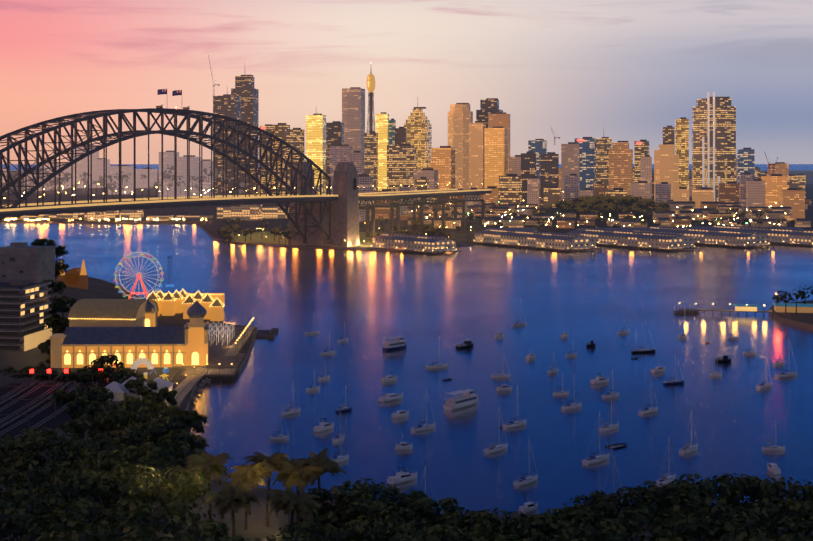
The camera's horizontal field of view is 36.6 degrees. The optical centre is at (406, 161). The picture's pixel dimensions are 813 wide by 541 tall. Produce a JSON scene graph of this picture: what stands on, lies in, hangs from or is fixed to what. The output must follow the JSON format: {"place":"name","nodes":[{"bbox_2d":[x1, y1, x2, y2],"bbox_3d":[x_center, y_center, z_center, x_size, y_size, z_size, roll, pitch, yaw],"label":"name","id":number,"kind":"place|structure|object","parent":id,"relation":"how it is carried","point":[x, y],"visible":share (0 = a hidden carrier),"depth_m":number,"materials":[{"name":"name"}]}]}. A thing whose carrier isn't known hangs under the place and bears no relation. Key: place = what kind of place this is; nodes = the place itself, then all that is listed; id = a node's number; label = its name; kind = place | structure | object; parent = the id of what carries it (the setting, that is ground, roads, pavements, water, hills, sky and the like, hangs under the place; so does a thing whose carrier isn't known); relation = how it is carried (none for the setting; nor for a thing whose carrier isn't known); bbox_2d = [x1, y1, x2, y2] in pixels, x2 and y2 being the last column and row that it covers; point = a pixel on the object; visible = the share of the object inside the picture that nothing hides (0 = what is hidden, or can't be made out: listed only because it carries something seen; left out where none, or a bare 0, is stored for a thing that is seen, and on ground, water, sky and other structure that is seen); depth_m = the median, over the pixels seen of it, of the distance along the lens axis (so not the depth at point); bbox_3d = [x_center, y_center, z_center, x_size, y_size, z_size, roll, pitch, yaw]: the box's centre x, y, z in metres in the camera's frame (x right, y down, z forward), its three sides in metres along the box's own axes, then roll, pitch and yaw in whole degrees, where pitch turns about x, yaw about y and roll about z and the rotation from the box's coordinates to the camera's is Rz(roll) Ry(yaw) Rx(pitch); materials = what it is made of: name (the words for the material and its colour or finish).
{"place":"outdoors","nodes":[
{"label":"outdoors","id":0,"kind":"place"},
{"bbox_2d":[21,184,158,194],"bbox_3d":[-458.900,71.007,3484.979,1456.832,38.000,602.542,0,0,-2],"label":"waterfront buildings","id":1,"kind":"structure","parent":0,"point":[152,190],"depth_m":3338.71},
{"bbox_2d":[73,144,98,188],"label":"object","id":2,"kind":"object","parent":1,"relation":"on","point":[81,166],"visible":0.21,"depth_m":3547.95,"materials":[{"name":"grey"}]},
{"bbox_2d":[92,158,109,187],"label":"building","id":3,"kind":"structure","parent":1,"relation":"on","point":[97,167],"depth_m":3456.04,"materials":[{"name":"grey"}]},
{"bbox_2d":[108,165,133,194],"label":"building","id":4,"kind":"structure","parent":1,"relation":"on","point":[126,170],"depth_m":3255.82,"materials":[{"name":"grey"}]},
{"bbox_2d":[136,168,156,187],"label":"building","id":5,"kind":"structure","parent":1,"relation":"on","point":[142,182],"depth_m":3360.77,"materials":[{"name":"grey"}]},
{"bbox_2d":[48,275,140,334],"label":"ground","id":6,"kind":"structure","parent":0,"point":[98,286],"depth_m":825.11,"materials":[{"name":"brown"}]},
{"bbox_2d":[0,242,54,293],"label":"apartment building","id":7,"kind":"structure","parent":6,"relation":"on","point":[25,261],"depth_m":753.34,"materials":[{"name":"grey concrete"}]},
{"bbox_2d":[0,466,339,540],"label":"ground","id":8,"kind":"structure","parent":0,"point":[257,526],"depth_m":295.55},
{"bbox_2d":[0,426,318,540],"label":"trees","id":9,"kind":"object","parent":8,"relation":"on","point":[110,482],"visible":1,"depth_m":266.31,"materials":[{"name":"green plant"}]},
{"bbox_2d":[163,465,211,514],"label":"palm tree","id":10,"kind":"object","parent":8,"relation":"on","point":[195,478],"visible":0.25,"depth_m":280.29,"materials":[{"name":"green plant"}]},
{"bbox_2d":[185,452,232,520],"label":"palm tree","id":11,"kind":"object","parent":8,"relation":"on","point":[216,466],"visible":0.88,"depth_m":288.15,"materials":[{"name":"green plant"}]},
{"bbox_2d":[203,482,259,537],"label":"palm tree","id":12,"kind":"object","parent":8,"relation":"on","point":[226,497],"visible":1,"depth_m":259.59,"materials":[{"name":"green plant"}]},
{"bbox_2d":[224,462,277,529],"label":"palm tree","id":13,"kind":"object","parent":8,"relation":"on","point":[255,472],"visible":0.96,"depth_m":281.50,"materials":[{"name":"green plant"}]},
{"bbox_2d":[243,452,290,525],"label":"palm tree","id":14,"kind":"object","parent":8,"relation":"on","point":[274,458],"visible":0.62,"depth_m":290.13,"materials":[{"name":"green plant"}]},
{"bbox_2d":[265,485,319,532],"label":"palm tree","id":15,"kind":"object","parent":8,"relation":"on","point":[289,500],"visible":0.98,"depth_m":255.74,"materials":[{"name":"green plant"}]},
{"bbox_2d":[273,458,323,525],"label":"palm tree","id":16,"kind":"object","parent":8,"relation":"on","point":[293,474],"visible":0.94,"depth_m":284.90,"materials":[{"name":"green plant"}]},
{"bbox_2d":[296,448,346,516],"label":"palm tree","id":17,"kind":"object","parent":8,"relation":"on","point":[332,467],"visible":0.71,"depth_m":290.41,"materials":[{"name":"green plant"}]},
{"bbox_2d":[149,367,215,443],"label":"foreshore path","id":18,"kind":"structure","parent":0,"point":[183,384],"depth_m":477.85,"materials":[{"name":"concrete"}]},
{"bbox_2d":[218,231,413,250],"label":"dawes point park ground","id":19,"kind":"structure","parent":0,"point":[268,238],"depth_m":1381.32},
{"bbox_2d":[217,215,449,246],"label":"shoreline trees","id":20,"kind":"object","parent":19,"relation":"on","point":[225,231],"visible":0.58,"depth_m":1339.66,"materials":[{"name":"green plant"}]},
{"bbox_2d":[0,164,812,514],"bbox_3d":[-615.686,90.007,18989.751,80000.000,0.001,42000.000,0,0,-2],"label":"harbour water","id":21,"kind":"structure","parent":0,"point":[420,302],"depth_m":563.84,"materials":[{"name":"blue liquid"}]},
{"bbox_2d":[159,151,178,196],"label":"building","id":22,"kind":"structure","parent":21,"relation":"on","point":[168,157],"depth_m":2966.08,"materials":[{"name":"grey"}]},
{"bbox_2d":[0,105,491,243],"bbox_3d":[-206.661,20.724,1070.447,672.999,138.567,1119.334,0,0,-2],"label":"arch bridge","id":23,"kind":"structure","parent":21,"relation":"on","point":[16,208],"depth_m":1085.89,"materials":[{"name":"grey metal"}]},
{"bbox_2d":[288,162,314,244],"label":"pylon","id":24,"kind":"object","parent":21,"relation":"on","point":[298,240],"visible":0.31,"depth_m":1299.00,"materials":[{"name":"stone"}]},
{"bbox_2d":[307,203,332,245],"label":"bridge abutments","id":25,"kind":"object","parent":21,"relation":"on","point":[314,240],"visible":0.43,"depth_m":1280.46,"materials":[{"name":"stone"}]},
{"bbox_2d":[332,162,359,245],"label":"pylon","id":26,"kind":"object","parent":21,"relation":"on","point":[345,218],"visible":0.98,"depth_m":1274.33,"materials":[{"name":"stone"}]},
{"bbox_2d":[369,233,461,254],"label":"wharf building","id":27,"kind":"structure","parent":21,"relation":"on","point":[411,243],"depth_m":1208.25,"materials":[{"name":"grey"}]},
{"bbox_2d":[443,389,478,410],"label":"motor yacht","id":28,"kind":"object","parent":21,"relation":"on","point":[467,397],"visible":1,"depth_m":448.46,"materials":[{"name":"white"}]},
{"bbox_2d":[469,228,601,252],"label":"wharf building","id":29,"kind":"structure","parent":21,"relation":"on","point":[544,240],"depth_m":1262.45,"materials":[{"name":"grey"}]},
{"bbox_2d":[566,228,699,251],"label":"wharf building","id":30,"kind":"structure","parent":21,"relation":"on","point":[651,240],"depth_m":1263.70,"materials":[{"name":"grey"}]},
{"bbox_2d":[639,226,773,248],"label":"wharf building","id":31,"kind":"structure","parent":21,"relation":"on","point":[733,238],"depth_m":1298.44,"materials":[{"name":"grey"}]},
{"bbox_2d":[673,295,812,316],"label":"jetty","id":32,"kind":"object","parent":21,"relation":"on","point":[791,307],"visible":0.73,"depth_m":714.47,"materials":[{"name":"brown"}]},
{"bbox_2d":[706,225,812,246],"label":"wharf building","id":33,"kind":"structure","parent":21,"relation":"on","point":[795,237],"depth_m":1326.35,"materials":[{"name":"grey"}]},
{"bbox_2d":[0,170,812,251],"bbox_3d":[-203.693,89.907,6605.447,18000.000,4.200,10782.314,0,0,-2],"label":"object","id":34,"kind":"structure","parent":0,"point":[211,227],"depth_m":1795.27,"materials":[{"name":"stone"}]},
{"bbox_2d":[2,204,288,220],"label":"shore buildings","id":35,"kind":"structure","parent":34,"relation":"on","point":[252,211],"depth_m":1869.33,"materials":[{"name":"beige"}]},
{"bbox_2d":[2,165,323,197],"bbox_3d":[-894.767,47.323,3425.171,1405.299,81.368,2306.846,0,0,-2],"label":"buildings","id":36,"kind":"structure","parent":34,"relation":"on","point":[110,188],"depth_m":2559.66,"materials":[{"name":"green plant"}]},
{"bbox_2d":[0,277,812,540],"bbox_3d":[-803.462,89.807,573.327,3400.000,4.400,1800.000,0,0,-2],"label":"shore ground","id":37,"kind":"structure","parent":0,"point":[18,361],"depth_m":517.16,"materials":[{"name":"stone"}]},
{"bbox_2d":[0,279,70,350],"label":"milsons point apartments","id":38,"kind":"structure","parent":37,"relation":"on","point":[24,310],"depth_m":570.27,"materials":[{"name":"grey concrete"}]},
{"bbox_2d":[0,369,107,455],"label":"lavender bay rail sidings","id":39,"kind":"object","parent":37,"relation":"on","point":[27,405],"visible":0.79,"depth_m":424.82,"materials":[{"name":"gravel"}]},
{"bbox_2d":[57,259,87,288],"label":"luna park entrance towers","id":40,"kind":"structure","parent":37,"relation":"on","point":[76,277],"depth_m":842.46,"materials":[{"name":"paint"}]},
{"bbox_2d":[0,237,208,472],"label":"trees","id":41,"kind":"object","parent":37,"relation":"on","point":[94,420],"visible":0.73,"depth_m":406.77,"materials":[{"name":"green plant"}]},
{"bbox_2d":[68,299,158,326],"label":"arched-roof hall","id":42,"kind":"structure","parent":37,"relation":"on","point":[106,312],"depth_m":582.27,"materials":[{"name":"brown metal"}]},
{"bbox_2d":[55,358,191,387],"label":"luna park forecourt","id":43,"kind":"structure","parent":37,"relation":"on","point":[174,376],"depth_m":507.15,"materials":[{"name":"concrete"}]},
{"bbox_2d":[49,299,208,367],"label":"amusement park hall","id":44,"kind":"structure","parent":37,"relation":"on","point":[82,347],"depth_m":522.75,"materials":[{"name":"brown"}]},
{"bbox_2d":[114,252,163,298],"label":"ferris wheel","id":45,"kind":"object","parent":37,"relation":"on","point":[137,276],"visible":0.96,"depth_m":754.16,"materials":[{"name":"red"}]},
{"bbox_2d":[105,376,173,400],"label":"tents","id":46,"kind":"object","parent":37,"relation":"on","point":[121,392],"visible":0.5,"depth_m":451.96,"materials":[{"name":"grey fabric"}]},
{"bbox_2d":[147,289,224,320],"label":"amusement park building","id":47,"kind":"structure","parent":37,"relation":"on","point":[183,301],"depth_m":695.17,"materials":[{"name":"yellow"}]},
{"bbox_2d":[171,317,278,380],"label":"pier","id":48,"kind":"structure","parent":37,"relation":"on","point":[225,346],"depth_m":568.23,"materials":[{"name":"grey concrete"}]},
{"bbox_2d":[0,0,812,163],"label":"sky","id":49,"kind":"structure","parent":0,"point":[618,70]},
{"bbox_2d":[2,196,812,214],"bbox_3d":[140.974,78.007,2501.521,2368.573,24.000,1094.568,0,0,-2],"label":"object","id":50,"kind":"structure","parent":0,"point":[202,210],"depth_m":2137.16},
{"bbox_2d":[177,155,200,196],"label":"building","id":51,"kind":"structure","parent":50,"relation":"on","point":[182,166],"depth_m":2864.52,"materials":[{"name":"grey"}]},
{"bbox_2d":[213,94,240,195],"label":"tower","id":52,"kind":"structure","parent":50,"relation":"on","point":[228,105],"depth_m":2569.38,"materials":[{"name":"stone"}]},
{"bbox_2d":[231,75,258,194],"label":"tower","id":53,"kind":"structure","parent":50,"relation":"on","point":[246,91],"depth_m":2717.87,"materials":[{"name":"glass"}]},
{"bbox_2d":[260,124,274,194],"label":"block","id":54,"kind":"structure","parent":50,"relation":"on","point":[269,128],"depth_m":2284.42,"materials":[{"name":"brown glass"}]},
{"bbox_2d":[272,123,289,193],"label":"block","id":55,"kind":"structure","parent":50,"relation":"on","point":[280,130],"depth_m":2329.57,"materials":[{"name":"brown glass"}]},
{"bbox_2d":[286,128,303,192],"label":"block","id":56,"kind":"structure","parent":50,"relation":"on","point":[294,137],"depth_m":2283.52,"materials":[{"name":"brown glass"}]},
{"bbox_2d":[306,114,325,193],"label":"gold tower","id":57,"kind":"structure","parent":50,"relation":"on","point":[316,139],"depth_m":2480.93,"materials":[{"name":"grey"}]},
{"bbox_2d":[326,121,343,193],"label":"tower","id":58,"kind":"structure","parent":50,"relation":"on","point":[334,133],"depth_m":2633.12,"materials":[{"name":"stone"}]},
{"bbox_2d":[330,144,352,202],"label":"block","id":59,"kind":"structure","parent":50,"relation":"on","point":[339,152],"depth_m":1984.37,"materials":[{"name":"grey"}]},
{"bbox_2d":[342,87,364,152],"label":"tower","id":60,"kind":"structure","parent":50,"relation":"on","point":[353,109],"depth_m":2828.32,"materials":[{"name":"stone"}]},
{"bbox_2d":[366,71,374,132],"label":"observation tower","id":61,"kind":"structure","parent":50,"relation":"on","point":[370,82],"depth_m":2943.31,"materials":[{"name":"brown metal"}]},
{"bbox_2d":[364,131,377,190],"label":"skyscraper","id":62,"kind":"structure","parent":50,"relation":"on","point":[370,153],"depth_m":2389.36,"materials":[{"name":"brown glass"}]},
{"bbox_2d":[376,112,388,190],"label":"gold tower","id":63,"kind":"structure","parent":50,"relation":"on","point":[382,124],"depth_m":2488.90,"materials":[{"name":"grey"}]},
{"bbox_2d":[387,144,415,200],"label":"block","id":64,"kind":"structure","parent":50,"relation":"on","point":[397,175],"depth_m":2181.52,"materials":[{"name":"brown glass"}]},
{"bbox_2d":[404,107,431,169],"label":"tower","id":65,"kind":"structure","parent":50,"relation":"on","point":[418,125],"depth_m":2631.15,"materials":[{"name":"grey"}]},
{"bbox_2d":[413,168,437,211],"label":"block","id":66,"kind":"structure","parent":50,"relation":"on","point":[431,174],"depth_m":1888.77,"materials":[{"name":"stone"}]},
{"bbox_2d":[431,146,454,198],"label":"tower","id":67,"kind":"structure","parent":50,"relation":"on","point":[443,160],"depth_m":2038.67,"materials":[{"name":"orange"}]},
{"bbox_2d":[448,103,472,189],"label":"tower","id":68,"kind":"structure","parent":50,"relation":"on","point":[460,117],"depth_m":2531.79,"materials":[{"name":"stone"}]},
{"bbox_2d":[469,121,485,189],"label":"tower","id":69,"kind":"structure","parent":50,"relation":"on","point":[476,154],"depth_m":2344.05,"materials":[{"name":"stone"}]},
{"bbox_2d":[476,98,502,127],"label":"tower","id":70,"kind":"structure","parent":50,"relation":"on","point":[489,106],"depth_m":2739.36,"materials":[{"name":"glass"}]},
{"bbox_2d":[484,126,507,187],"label":"tower","id":71,"kind":"structure","parent":50,"relation":"on","point":[495,152],"depth_m":2242.25,"materials":[{"name":"orange"}]},
{"bbox_2d":[488,112,509,173],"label":"tower","id":72,"kind":"structure","parent":50,"relation":"on","point":[502,119],"depth_m":2538.17,"materials":[{"name":"brown"}]},
{"bbox_2d":[521,151,535,203],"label":"tower","id":73,"kind":"structure","parent":50,"relation":"on","point":[528,164],"depth_m":2097.84,"materials":[{"name":"stone"}]},
{"bbox_2d":[528,139,546,177],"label":"tower","id":74,"kind":"structure","parent":50,"relation":"on","point":[538,147],"depth_m":2444.81,"materials":[{"name":"blue glass"}]},
{"bbox_2d":[540,152,558,207],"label":"tower","id":75,"kind":"structure","parent":50,"relation":"on","point":[549,169],"depth_m":2146.81,"materials":[{"name":"stone"}]},
{"bbox_2d":[561,142,579,199],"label":"tower","id":76,"kind":"structure","parent":50,"relation":"on","point":[570,157],"depth_m":2298.35,"materials":[{"name":"stone"}]},
{"bbox_2d":[575,137,595,189],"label":"tower","id":77,"kind":"structure","parent":50,"relation":"on","point":[587,162],"depth_m":2495.84,"materials":[{"name":"blue glass"}]},
{"bbox_2d":[596,137,611,189],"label":"tower","id":78,"kind":"structure","parent":50,"relation":"on","point":[603,145],"depth_m":2551.50,"materials":[{"name":"brown glass"}]},
{"bbox_2d":[609,141,632,195],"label":"skyscraper","id":79,"kind":"structure","parent":50,"relation":"on","point":[620,164],"depth_m":2297.37,"materials":[{"name":"brown"}]},
{"bbox_2d":[634,140,648,182],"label":"skyscraper","id":80,"kind":"structure","parent":50,"relation":"on","point":[641,148],"depth_m":2456.51,"materials":[{"name":"brown glass"}]},
{"bbox_2d":[654,143,678,210],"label":"tower","id":81,"kind":"structure","parent":50,"relation":"on","point":[666,163],"depth_m":2049.04,"materials":[{"name":"stone"}]},
{"bbox_2d":[675,117,688,188],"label":"tower","id":82,"kind":"structure","parent":50,"relation":"on","point":[682,137],"depth_m":2458.89,"materials":[{"name":"yellow"}]},
{"bbox_2d":[692,92,735,201],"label":"skyscraper","id":83,"kind":"structure","parent":50,"relation":"on","point":[713,141],"depth_m":2136.43,"materials":[{"name":"brown glass"}]},
{"bbox_2d":[737,148,754,182],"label":"tower","id":84,"kind":"structure","parent":50,"relation":"on","point":[745,159],"depth_m":2360.22,"materials":[{"name":"blue glass"}]},
{"bbox_2d":[280,216,812,232],"bbox_3d":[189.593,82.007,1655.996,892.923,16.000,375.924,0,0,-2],"label":"rocky hill ground","id":85,"kind":"structure","parent":0,"point":[476,224],"depth_m":1576.22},
{"bbox_2d":[358,174,373,221],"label":"office building","id":86,"kind":"structure","parent":85,"relation":"on","point":[366,181],"depth_m":1757.00,"materials":[{"name":"grey"}]},
{"bbox_2d":[499,174,521,215],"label":"office building","id":87,"kind":"structure","parent":85,"relation":"on","point":[510,188],"depth_m":1917.35,"materials":[{"name":"brown glass"}]},
{"bbox_2d":[527,176,539,214],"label":"office building","id":88,"kind":"structure","parent":85,"relation":"on","point":[533,189],"depth_m":1828.59,"materials":[{"name":"stone"}]},
{"bbox_2d":[565,174,579,199],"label":"building","id":89,"kind":"structure","parent":85,"relation":"on","point":[572,186],"depth_m":1838.62,"materials":[{"name":"grey"}]},
{"bbox_2d":[408,217,786,226],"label":"low-rise buildings","id":90,"kind":"structure","parent":85,"relation":"on","point":[664,221],"depth_m":1562.70,"materials":[{"name":"grey concrete"}]},
{"bbox_2d":[407,202,794,232],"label":"trees","id":91,"kind":"object","parent":85,"relation":"on","point":[534,212],"visible":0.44,"depth_m":1584.88,"materials":[{"name":"green plant"}]},
{"bbox_2d":[474,212,730,220],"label":"low-rise buildings","id":92,"kind":"structure","parent":85,"relation":"on","point":[711,216],"depth_m":1651.24,"materials":[{"name":"brick"}]},
{"bbox_2d":[453,211,783,219],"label":"low-rise buildings","id":93,"kind":"structure","parent":85,"relation":"on","point":[768,214],"depth_m":1648.16,"materials":[{"name":"grey concrete"}]},
{"bbox_2d":[433,218,810,228],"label":"low-rise buildings","id":94,"kind":"structure","parent":85,"relation":"on","point":[518,223],"depth_m":1541.66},
{"bbox_2d":[557,216,690,228],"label":"low-rise buildings","id":95,"kind":"structure","parent":85,"relation":"on","point":[682,221],"depth_m":1578.49,"materials":[{"name":"brick"}]},
{"bbox_2d":[621,218,748,227],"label":"low-rise buildings","id":96,"kind":"structure","parent":85,"relation":"on","point":[632,222],"depth_m":1545.35,"materials":[{"name":"grey concrete"}]},
{"bbox_2d":[692,187,713,218],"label":"building","id":97,"kind":"structure","parent":85,"relation":"on","point":[702,194],"depth_m":1875.61,"materials":[{"name":"stone"}]},
{"bbox_2d":[718,181,738,218],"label":"building","id":98,"kind":"structure","parent":85,"relation":"on","point":[728,191],"depth_m":1869.21,"materials":[{"name":"brick"}]},
{"bbox_2d":[679,205,791,215],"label":"low-rise buildings","id":99,"kind":"structure","parent":85,"relation":"on","point":[787,210],"depth_m":1737.67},
{"bbox_2d":[746,179,764,220],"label":"building","id":100,"kind":"structure","parent":85,"relation":"on","point":[755,192],"depth_m":1807.80,"materials":[{"name":"stone"}]},
{"bbox_2d":[761,174,786,206],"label":"block","id":101,"kind":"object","parent":85,"relation":"on","point":[775,184],"visible":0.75,"depth_m":1904.70,"materials":[{"name":"orange"}]},
{"bbox_2d":[780,188,804,220],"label":"building","id":102,"kind":"structure","parent":85,"relation":"on","point":[793,199],"depth_m":1810.65,"materials":[{"name":"grey"}]},
{"bbox_2d":[527,204,703,220],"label":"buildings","id":103,"kind":"structure","parent":0,"point":[648,210],"depth_m":1692.78,"materials":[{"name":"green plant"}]},
{"bbox_2d":[408,205,768,214],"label":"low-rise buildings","id":104,"kind":"structure","parent":103,"relation":"on","point":[496,210],"depth_m":1746.91,"materials":[{"name":"brick"}]},
{"bbox_2d":[554,194,670,217],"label":"trees","id":105,"kind":"object","parent":103,"relation":"on","point":[606,203],"visible":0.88,"depth_m":1693.13,"materials":[{"name":"green plant"}]},
{"bbox_2d":[769,300,812,329],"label":"mc mahons point shore ground","id":106,"kind":"structure","parent":0,"point":[804,320],"depth_m":688.24,"materials":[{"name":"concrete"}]},
{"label":"hill ground","id":107,"kind":"structure","parent":0,"visible":0},
{"bbox_2d":[273,478,596,540],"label":"trees","id":108,"kind":"object","parent":107,"relation":"on","point":[354,512],"visible":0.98,"depth_m":269.60,"materials":[{"name":"green plant"}]},
{"bbox_2d":[544,473,812,540],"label":"trees","id":109,"kind":"object","parent":107,"relation":"on","point":[588,518],"visible":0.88,"depth_m":270.63,"materials":[{"name":"green plant"}]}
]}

